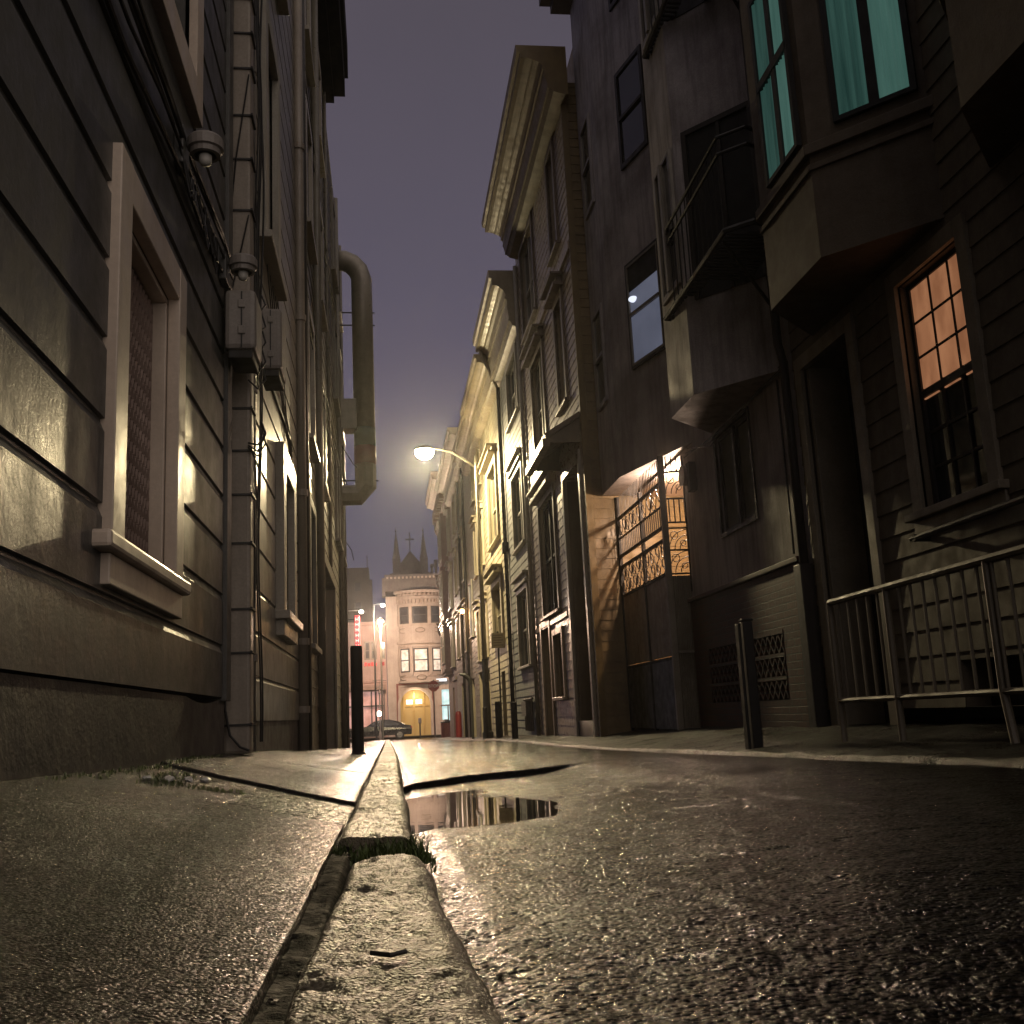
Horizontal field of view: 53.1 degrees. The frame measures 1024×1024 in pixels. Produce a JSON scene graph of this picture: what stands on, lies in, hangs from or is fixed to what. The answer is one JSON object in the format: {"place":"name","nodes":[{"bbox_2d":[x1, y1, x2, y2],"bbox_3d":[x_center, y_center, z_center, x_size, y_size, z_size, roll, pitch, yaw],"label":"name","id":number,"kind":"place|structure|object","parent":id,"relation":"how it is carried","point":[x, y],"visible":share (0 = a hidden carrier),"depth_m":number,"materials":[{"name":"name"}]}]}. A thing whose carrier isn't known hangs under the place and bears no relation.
{"place":"outdoors","nodes":[
{"label":"outdoors","id":0,"kind":"place"},
{"bbox_2d":[0,740,385,1023],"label":"pavement","id":1,"kind":"structure","parent":0,"point":[91,932],"depth_m":1.36,"materials":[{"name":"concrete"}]},
{"bbox_2d":[0,0,233,780],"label":"clapboard house","id":2,"kind":"structure","parent":1,"relation":"on","point":[115,486],"depth_m":3.43,"materials":[{"name":"grey wood"}]},
{"bbox_2d":[92,142,190,618],"bbox_3d":[-1.458,-0.419,3.965,0.195,1.555,1.340,-1,-11,-7],"label":"window","id":3,"kind":"structure","parent":2,"relation":"in","point":[132,536],"depth_m":4.12,"materials":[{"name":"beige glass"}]},
{"bbox_2d":[104,0,233,289],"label":"cable bundle","id":4,"kind":"object","parent":2,"relation":"attached to","point":[204,221],"visible":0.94,"depth_m":4.40,"materials":[{"name":"rubber"}]},
{"bbox_2d":[151,0,203,127],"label":"window","id":5,"kind":"structure","parent":2,"relation":"in","point":[187,62],"depth_m":4.90,"materials":[{"name":"beige paint"}]},
{"bbox_2d":[173,124,223,175],"bbox_3d":[-1.442,-1.670,4.734,0.212,0.190,0.164,-1,-11,-7],"label":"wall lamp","id":6,"kind":"object","parent":2,"relation":"attached to","point":[204,148],"visible":0.89,"depth_m":4.69,"materials":[{"name":"grey metal"}]},
{"bbox_2d":[218,248,256,287],"bbox_3d":[-1.592,-1.420,5.970,0.212,0.190,0.164,-1,-11,-7],"label":"wall lamp","id":7,"kind":"object","parent":2,"relation":"attached to","point":[242,266],"visible":0.97,"depth_m":5.92,"materials":[{"name":"grey metal"}]},
{"bbox_2d":[225,290,261,373],"bbox_3d":[-1.593,-1.067,6.077,0.180,0.420,0.332,-1,-11,-7],"label":"electrical box","id":8,"kind":"object","parent":2,"relation":"attached to","point":[243,329],"visible":1,"depth_m":5.94,"materials":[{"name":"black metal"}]},
{"bbox_2d":[39,755,245,794],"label":"grass","id":9,"kind":"structure","parent":1,"relation":"on","point":[157,766],"depth_m":3.26,"materials":[{"name":"green plant"}]},
{"bbox_2d":[253,0,309,751],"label":"clapboard house","id":10,"kind":"structure","parent":1,"relation":"on","point":[283,566],"depth_m":9.55,"materials":[{"name":"beige paint"}]},
{"bbox_2d":[224,0,255,753],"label":"downpipe","id":11,"kind":"object","parent":10,"relation":"attached to","point":[239,707],"visible":0.66,"depth_m":6.28,"materials":[{"name":"grey metal"}]},
{"bbox_2d":[224,0,266,751],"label":"cable bundle","id":12,"kind":"object","parent":11,"relation":"attached to","point":[259,176],"visible":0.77,"depth_m":6.61,"materials":[{"name":"rubber"}]},
{"bbox_2d":[253,37,257,750],"bbox_3d":[-1.871,-2.979,7.340,0.092,9.160,0.092,-1,-11,-7],"label":"conduit","id":13,"kind":"object","parent":10,"relation":"attached to","point":[255,393],"visible":0.19,"depth_m":6.78,"materials":[{"name":"grey metal"}]},
{"bbox_2d":[258,309,285,390],"bbox_3d":[-1.823,-1.228,7.777,0.180,0.530,0.412,-1,-11,-7],"label":"electrical box","id":14,"kind":"object","parent":10,"relation":"attached to","point":[274,348],"visible":0.9,"depth_m":7.61,"materials":[{"name":"black metal"}]},
{"bbox_2d":[258,0,287,300],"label":"window","id":15,"kind":"structure","parent":10,"relation":"in","point":[272,236],"depth_m":8.75,"materials":[{"name":"beige paint"}]},
{"bbox_2d":[274,441,302,644],"bbox_3d":[-2.036,0.329,9.318,0.150,1.670,1.370,-1,-11,-7],"label":"window","id":16,"kind":"structure","parent":10,"relation":"in","point":[288,626],"depth_m":8.86,"materials":[{"name":"beige paint"}]},
{"bbox_2d":[302,0,353,750],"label":"apartment building","id":17,"kind":"structure","parent":1,"relation":"on","point":[324,56],"depth_m":16.57,"materials":[{"name":"grey paint"}]},
{"bbox_2d":[305,0,315,86],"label":"window","id":18,"kind":"structure","parent":17,"relation":"in","point":[308,49],"depth_m":14.10,"materials":[{"name":"green paint"}]},
{"bbox_2d":[306,96,317,264],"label":"window","id":19,"kind":"structure","parent":17,"relation":"in","point":[311,245],"depth_m":13.83,"materials":[{"name":"green paint"}]},
{"bbox_2d":[308,298,319,462],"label":"window","id":20,"kind":"structure","parent":17,"relation":"in","point":[313,449],"depth_m":13.40,"materials":[{"name":"green paint"}]},
{"bbox_2d":[310,494,321,654],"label":"window","id":21,"kind":"structure","parent":17,"relation":"in","point":[316,650],"depth_m":12.99,"materials":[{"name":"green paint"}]},
{"bbox_2d":[318,48,325,177],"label":"window","id":22,"kind":"structure","parent":17,"relation":"in","point":[322,164],"depth_m":16.87,"materials":[{"name":"green paint"}]},
{"bbox_2d":[320,202,327,331],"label":"window","id":23,"kind":"structure","parent":17,"relation":"in","point":[324,320],"depth_m":16.41,"materials":[{"name":"green paint"}]},
{"bbox_2d":[322,372,330,502],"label":"window","id":24,"kind":"structure","parent":17,"relation":"in","point":[327,498],"depth_m":15.89,"materials":[{"name":"green paint"}]},
{"bbox_2d":[330,187,338,294],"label":"window","id":25,"kind":"structure","parent":17,"relation":"in","point":[332,207],"depth_m":20.78,"materials":[{"name":"green paint"}]},
{"bbox_2d":[332,312,340,417],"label":"window","id":26,"kind":"structure","parent":17,"relation":"in","point":[334,328],"depth_m":20.25,"materials":[{"name":"green paint"}]},
{"bbox_2d":[334,449,342,551],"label":"window","id":27,"kind":"structure","parent":17,"relation":"in","point":[337,478],"depth_m":19.71,"materials":[{"name":"green paint"}]},
{"bbox_2d":[338,250,378,505],"bbox_3d":[-3.502,-3.056,22.891,0.920,5.950,0.489,-1,-11,-7],"label":"exhaust duct","id":28,"kind":"object","parent":17,"relation":"attached to","point":[358,415],"visible":0.82,"depth_m":22.66,"materials":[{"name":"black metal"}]},
{"bbox_2d":[350,645,365,753],"bbox_3d":[-1.795,2.205,11.871,0.175,1.310,0.175,-1,-11,-7],"label":"bollard","id":29,"kind":"object","parent":1,"relation":"on","point":[357,712],"visible":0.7,"depth_m":11.82,"materials":[{"name":"black metal"}]},
{"bbox_2d":[348,615,359,644],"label":"neon sign","id":30,"kind":"object","parent":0,"point":[357,629],"visible":0.73,"depth_m":70.93,"materials":[{"name":"red"}]},
{"bbox_2d":[350,734,441,740],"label":"pavement","id":31,"kind":"structure","parent":0,"point":[416,736],"depth_m":75.78,"materials":[{"name":"concrete"}]},
{"bbox_2d":[348,621,387,738],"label":"plaster building","id":32,"kind":"structure","parent":31,"relation":"on","point":[366,638],"depth_m":78.47,"materials":[{"name":"pink paint"}]},
{"bbox_2d":[382,573,449,736],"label":"rounded bay building","id":33,"kind":"structure","parent":31,"relation":"on","point":[414,660],"depth_m":78.78,"materials":[{"name":"paint"}]},
{"bbox_2d":[400,648,409,672],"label":"window","id":34,"kind":"structure","parent":33,"relation":"in","point":[405,653],"depth_m":78.42,"materials":[{"name":"white glass"}]},
{"bbox_2d":[400,690,430,735],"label":"double door","id":35,"kind":"structure","parent":33,"relation":"in","point":[415,704],"depth_m":78.68,"materials":[{"name":"yellow wood"}]},
{"bbox_2d":[412,606,426,622],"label":"window","id":36,"kind":"structure","parent":33,"relation":"in","point":[419,613],"depth_m":78.95,"materials":[{"name":"grey glass"}]},
{"bbox_2d":[413,648,428,671],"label":"window","id":37,"kind":"structure","parent":33,"relation":"in","point":[420,655],"depth_m":78.28,"materials":[{"name":"white glass"}]},
{"bbox_2d":[432,647,440,670],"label":"window","id":38,"kind":"structure","parent":33,"relation":"in","point":[436,652],"depth_m":78.70,"materials":[{"name":"white glass"}]},
{"bbox_2d":[442,689,449,719],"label":"shop window","id":39,"kind":"structure","parent":33,"relation":"in","point":[445,693],"depth_m":78.88,"materials":[{"name":"white glass"}]},
{"bbox_2d":[350,737,441,742],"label":"cross street","id":40,"kind":"structure","parent":0,"point":[404,739],"depth_m":73.46,"materials":[{"name":"grey asphalt"}]},
{"bbox_2d":[373,603,384,739],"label":"street lamp","id":41,"kind":"object","parent":40,"relation":"on","point":[382,605],"visible":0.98,"depth_m":71.59,"materials":[{"name":"beige metal"}]},
{"bbox_2d":[377,618,383,739],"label":"street lamp","id":42,"kind":"object","parent":40,"relation":"on","point":[379,620],"visible":0.96,"depth_m":70.55,"materials":[{"name":"metal"}]},
{"bbox_2d":[350,719,411,738],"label":"parked car","id":43,"kind":"object","parent":40,"relation":"on","point":[398,729],"visible":0.62,"depth_m":73.20,"materials":[{"name":"paint"}]},
{"bbox_2d":[326,0,571,699],"label":"sky","id":44,"kind":"structure","parent":0,"point":[412,137],"materials":[{"name":"purple"}]},
{"bbox_2d":[390,739,1023,1023],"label":"road","id":45,"kind":"structure","parent":0,"point":[628,887],"depth_m":1.50,"materials":[{"name":"grey asphalt"}]},
{"bbox_2d":[338,740,412,857],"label":"kerb","id":46,"kind":"structure","parent":45,"relation":"on","point":[381,810],"depth_m":2.91,"materials":[{"name":"stone"}]},
{"bbox_2d":[252,754,379,1023],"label":"kerb joint","id":47,"kind":"object","parent":46,"relation":"on","point":[297,956],"visible":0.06,"depth_m":1.14,"materials":[{"name":"soil"}]},
{"bbox_2d":[326,830,436,872],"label":"grass","id":48,"kind":"structure","parent":47,"relation":"on","point":[411,848],"depth_m":1.97,"materials":[{"name":"green plant"}]},
{"bbox_2d":[284,854,503,1023],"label":"kerb","id":49,"kind":"structure","parent":45,"relation":"on","point":[388,903],"depth_m":0.93,"materials":[{"name":"stone"}]},
{"bbox_2d":[369,949,406,957],"bbox_3d":[-0.114,0.407,0.945,0.031,0.005,0.019,-12,-14,39],"label":"twig","id":50,"kind":"object","parent":49,"relation":"on","point":[388,954],"visible":1,"depth_m":0.94,"materials":[{"name":"brown wood"}]},
{"bbox_2d":[406,790,561,835],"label":"puddle","id":51,"kind":"object","parent":45,"relation":"on","point":[460,809],"visible":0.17,"depth_m":3.94,"materials":[{"name":"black liquid"}]},
{"bbox_2d":[434,717,1023,767],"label":"pavement","id":52,"kind":"structure","parent":0,"point":[985,741],"depth_m":7.62,"materials":[{"name":"concrete"}]},
{"bbox_2d":[414,445,493,737],"bbox_3d":[-1.824,2.400,31.555,2.136,9.191,0.588,-1,-11,-7],"label":"street lamp","id":53,"kind":"object","parent":52,"relation":"on","point":[424,451],"visible":0.98,"depth_m":31.65,"materials":[{"name":"metal"}]},
{"bbox_2d":[435,427,478,736],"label":"row house","id":54,"kind":"structure","parent":52,"relation":"on","point":[451,485],"depth_m":44.20,"materials":[{"name":"white paint"}]},
{"bbox_2d":[468,579,474,638],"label":"window","id":55,"kind":"structure","parent":54,"relation":"in","point":[470,582],"depth_m":40.48,"materials":[{"name":"white paint"}]},
{"bbox_2d":[459,673,474,738],"bbox_3d":[-1.604,6.921,36.422,0.465,2.399,0.180,-1,-11,-7],"label":"street post","id":56,"kind":"object","parent":52,"relation":"on","point":[467,677],"visible":0.89,"depth_m":36.46,"materials":[{"name":"grey metal"}]},
{"bbox_2d":[451,416,494,736],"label":"apartment building","id":57,"kind":"structure","parent":52,"relation":"on","point":[467,445],"depth_m":37.39,"materials":[{"name":"beige paint"}]},
{"bbox_2d":[468,515,477,579],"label":"window","id":58,"kind":"structure","parent":57,"relation":"in","point":[472,520],"depth_m":37.95,"materials":[{"name":"beige paint"}]},
{"bbox_2d":[471,600,481,662],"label":"window","id":59,"kind":"structure","parent":57,"relation":"in","point":[476,603],"depth_m":37.34,"materials":[{"name":"beige paint"}]},
{"bbox_2d":[483,707,488,739],"bbox_3d":[-0.782,6.351,30.678,0.200,1.000,0.200,-1,-11,-7],"label":"bollard","id":60,"kind":"object","parent":52,"relation":"on","point":[485,723],"visible":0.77,"depth_m":30.62,"materials":[{"name":"black metal"}]},
{"bbox_2d":[460,354,514,735],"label":"victorian house","id":61,"kind":"structure","parent":52,"relation":"on","point":[478,410],"depth_m":31.34,"materials":[{"name":"beige paint"}]},
{"bbox_2d":[478,443,500,552],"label":"window","id":62,"kind":"structure","parent":61,"relation":"in","point":[488,460],"depth_m":31.77,"materials":[{"name":"beige paint"}]},
{"bbox_2d":[483,563,505,646],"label":"window","id":63,"kind":"structure","parent":61,"relation":"in","point":[493,576],"depth_m":31.13,"materials":[{"name":"beige paint"}]},
{"bbox_2d":[491,631,504,736],"bbox_3d":[-0.339,4.852,28.969,0.380,2.953,0.071,-1,-11,-7],"label":"parking sign","id":64,"kind":"object","parent":52,"relation":"on","point":[498,640],"visible":0.97,"depth_m":29.15,"materials":[{"name":"grey metal"}]},
{"bbox_2d":[495,701,501,738],"bbox_3d":[-0.359,5.549,27.193,0.200,1.030,0.200,-1,-11,-7],"label":"bollard","id":65,"kind":"object","parent":52,"relation":"on","point":[498,719],"visible":0.79,"depth_m":27.14,"materials":[{"name":"black metal"}]},
{"bbox_2d":[472,270,536,734],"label":"victorian house","id":66,"kind":"structure","parent":52,"relation":"on","point":[494,338],"depth_m":26.52,"materials":[{"name":"white paint"}]},
{"bbox_2d":[505,336,519,433],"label":"window","id":67,"kind":"structure","parent":66,"relation":"in","point":[513,353],"depth_m":26.50,"materials":[{"name":"white paint"}]},
{"bbox_2d":[505,447,526,555],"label":"window","id":68,"kind":"structure","parent":66,"relation":"in","point":[514,465],"depth_m":26.00,"materials":[{"name":"white paint"}]},
{"bbox_2d":[510,570,532,670],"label":"window","id":69,"kind":"structure","parent":66,"relation":"in","point":[520,582],"depth_m":25.54,"materials":[{"name":"black glass"}]},
{"bbox_2d":[510,702,518,739],"bbox_3d":[0.057,4.874,23.784,0.188,0.910,0.188,-1,-11,-7],"label":"bollard","id":70,"kind":"object","parent":52,"relation":"on","point":[514,721],"visible":0.77,"depth_m":23.73,"materials":[{"name":"black metal"}]},
{"bbox_2d":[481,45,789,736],"bbox_3d":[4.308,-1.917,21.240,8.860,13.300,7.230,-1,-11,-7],"label":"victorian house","id":71,"kind":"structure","parent":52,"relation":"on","point":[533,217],"depth_m":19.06,"materials":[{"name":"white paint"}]},
{"bbox_2d":[518,211,537,345],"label":"window","id":72,"kind":"structure","parent":71,"relation":"in","point":[529,264],"depth_m":23.48,"materials":[{"name":"black paint"}]},
{"bbox_2d":[519,323,547,452],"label":"window","id":73,"kind":"structure","parent":71,"relation":"in","point":[533,344],"depth_m":22.26,"materials":[{"name":"white paint"}]},
{"bbox_2d":[526,471,561,621],"bbox_3d":[0.703,0.767,21.250,0.362,2.810,2.460,-1,-11,-7],"label":"window","id":74,"kind":"structure","parent":71,"relation":"in","point":[542,488],"depth_m":21.44,"materials":[{"name":"grey wood"}]},
{"bbox_2d":[543,137,559,266],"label":"window","id":75,"kind":"structure","parent":71,"relation":"in","point":[553,249],"depth_m":19.90,"materials":[{"name":"white paint"}]},
{"bbox_2d":[540,271,569,417],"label":"window","id":76,"kind":"structure","parent":71,"relation":"in","point":[552,290],"depth_m":19.35,"materials":[{"name":"white paint"}]},
{"bbox_2d":[551,626,567,700],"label":"window","id":77,"kind":"structure","parent":71,"relation":"in","point":[559,630],"depth_m":20.57,"materials":[{"name":"black glass"}]},
{"bbox_2d":[560,449,597,736],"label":"door","id":78,"kind":"structure","parent":71,"relation":"in","point":[581,594],"depth_m":18.62,"materials":[{"name":"paint"}]},
{"bbox_2d":[539,0,830,727],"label":"stucco building","id":79,"kind":"structure","parent":52,"relation":"on","point":[703,380],"depth_m":12.21,"materials":[{"name":"paint"}]},
{"bbox_2d":[579,112,594,220],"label":"window","id":80,"kind":"structure","parent":79,"relation":"in","point":[585,137],"depth_m":17.57,"materials":[{"name":"grey glass"}]},
{"bbox_2d":[592,303,608,411],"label":"window","id":81,"kind":"structure","parent":79,"relation":"in","point":[597,319],"depth_m":16.92,"materials":[{"name":"black glass"}]},
{"bbox_2d":[614,44,648,170],"bbox_3d":[1.829,-6.211,15.755,0.070,1.650,0.840,2,-12,-22],"label":"window","id":82,"kind":"structure","parent":79,"relation":"in","point":[630,100],"depth_m":15.74,"materials":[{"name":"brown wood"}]},
{"bbox_2d":[624,238,665,369],"bbox_3d":[1.959,-3.064,15.161,0.145,1.680,1.020,2,-12,-22],"label":"window","id":83,"kind":"structure","parent":79,"relation":"in","point":[642,275],"depth_m":15.18,"materials":[{"name":"grey"}]},
{"bbox_2d":[638,0,657,51],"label":"window","id":84,"kind":"structure","parent":79,"relation":"in","point":[644,8],"depth_m":12.81,"materials":[{"name":"grey glass"}]},
{"bbox_2d":[615,455,700,730],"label":"metal gate","id":85,"kind":"structure","parent":79,"relation":"attached to","point":[658,624],"depth_m":14.72,"materials":[{"name":"metal"}]},
{"bbox_2d":[653,148,680,305],"bbox_3d":[1.846,-3.401,12.265,0.088,1.700,0.700,-1,-11,-7],"label":"window","id":86,"kind":"structure","parent":79,"relation":"in","point":[663,185],"depth_m":12.23,"materials":[{"name":"black glass"}]},
{"bbox_2d":[678,461,696,491],"bbox_3d":[2.384,-0.452,13.913,0.150,0.400,0.340,-1,-11,-7],"label":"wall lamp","id":87,"kind":"object","parent":79,"relation":"attached to","point":[687,474],"visible":1,"depth_m":13.78,"materials":[{"name":"black metal"}]},
{"bbox_2d":[669,0,706,19],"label":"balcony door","id":88,"kind":"structure","parent":79,"relation":"in","point":[685,6],"depth_m":12.09,"materials":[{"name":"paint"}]},
{"bbox_2d":[642,0,738,59],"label":"fire escape balcony","id":89,"kind":"structure","parent":79,"relation":"attached to","point":[665,11],"depth_m":12.23,"materials":[{"name":"metal"}]},
{"bbox_2d":[663,125,768,320],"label":"fire escape balcony","id":90,"kind":"structure","parent":79,"relation":"attached to","point":[732,253],"depth_m":10.70,"materials":[{"name":"metal"}]},
{"bbox_2d":[680,100,765,300],"bbox_3d":[2.354,-3.470,11.416,0.920,2.060,0.042,-13,-15,41],"label":"balcony door","id":91,"kind":"structure","parent":79,"relation":"in","point":[737,174],"depth_m":11.46,"materials":[{"name":"paint"}]},
{"bbox_2d":[712,406,758,538],"bbox_3d":[2.698,-0.444,12.265,0.105,1.320,1.300,-1,-11,-7],"label":"window","id":92,"kind":"structure","parent":79,"relation":"in","point":[738,479],"depth_m":12.26,"materials":[{"name":"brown wood"}]},
{"bbox_2d":[735,618,763,749],"bbox_3d":[1.965,1.440,8.476,0.135,1.110,0.096,-1,-11,-7],"label":"bollard","id":93,"kind":"object","parent":52,"relation":"on","point":[748,685],"visible":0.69,"depth_m":8.45,"materials":[{"name":"black metal"}]},
{"bbox_2d":[739,0,1023,725],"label":"bay window house","id":94,"kind":"structure","parent":52,"relation":"on","point":[888,136],"depth_m":8.07,"materials":[{"name":"brown wood"}]},
{"bbox_2d":[747,0,801,187],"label":"window","id":95,"kind":"structure","parent":94,"relation":"in","point":[780,134],"depth_m":8.98,"materials":[{"name":"teal glass"}]},
{"bbox_2d":[819,0,918,123],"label":"window","id":96,"kind":"structure","parent":94,"relation":"in","point":[869,56],"depth_m":8.12,"materials":[{"name":"teal glass"}]},
{"bbox_2d":[793,312,946,725],"bbox_3d":[3.254,0.131,9.401,0.507,3.640,1.300,-1,-11,-7],"label":"door","id":97,"kind":"structure","parent":94,"relation":"in","point":[853,546],"depth_m":9.79,"materials":[{"name":"paint"}]},
{"bbox_2d":[884,212,1009,533],"bbox_3d":[3.246,-0.978,7.698,0.202,2.160,1.290,-1,-11,-7],"label":"window","id":98,"kind":"structure","parent":94,"relation":"in","point":[963,452],"depth_m":7.75,"materials":[{"name":"brown wood"}]},
{"bbox_2d":[826,544,1023,742],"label":"railing","id":99,"kind":"object","parent":52,"relation":"on","point":[1004,690],"visible":0.94,"depth_m":6.21,"materials":[{"name":"metal"}]},
{"label":"ground","id":100,"kind":"structure","parent":0,"visible":0},
{"bbox_2d":[347,562,372,622],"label":"tower block","id":101,"kind":"structure","parent":100,"relation":"on","point":[359,590],"depth_m":89.39,"materials":[{"name":"grey concrete"}]},
{"bbox_2d":[390,527,430,574],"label":"church","id":102,"kind":"structure","parent":100,"relation":"on","point":[410,563],"depth_m":100.40,"materials":[{"name":"stone"}]},
{"bbox_2d":[425,471,457,736],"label":"corner building","id":103,"kind":"structure","parent":100,"relation":"on","point":[441,514],"depth_m":53.91,"materials":[{"name":"beige paint"}]},
{"bbox_2d":[442,505,450,555],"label":"window","id":104,"kind":"structure","parent":103,"relation":"in","point":[446,510],"depth_m":52.21,"materials":[{"name":"beige paint"}]},
{"bbox_2d":[444,561,452,611],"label":"window","id":105,"kind":"structure","parent":103,"relation":"in","point":[448,564],"depth_m":51.65,"materials":[{"name":"beige paint"}]},
{"bbox_2d":[446,618,455,668],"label":"window","id":106,"kind":"structure","parent":103,"relation":"in","point":[450,621],"depth_m":51.08,"materials":[{"name":"beige paint"}]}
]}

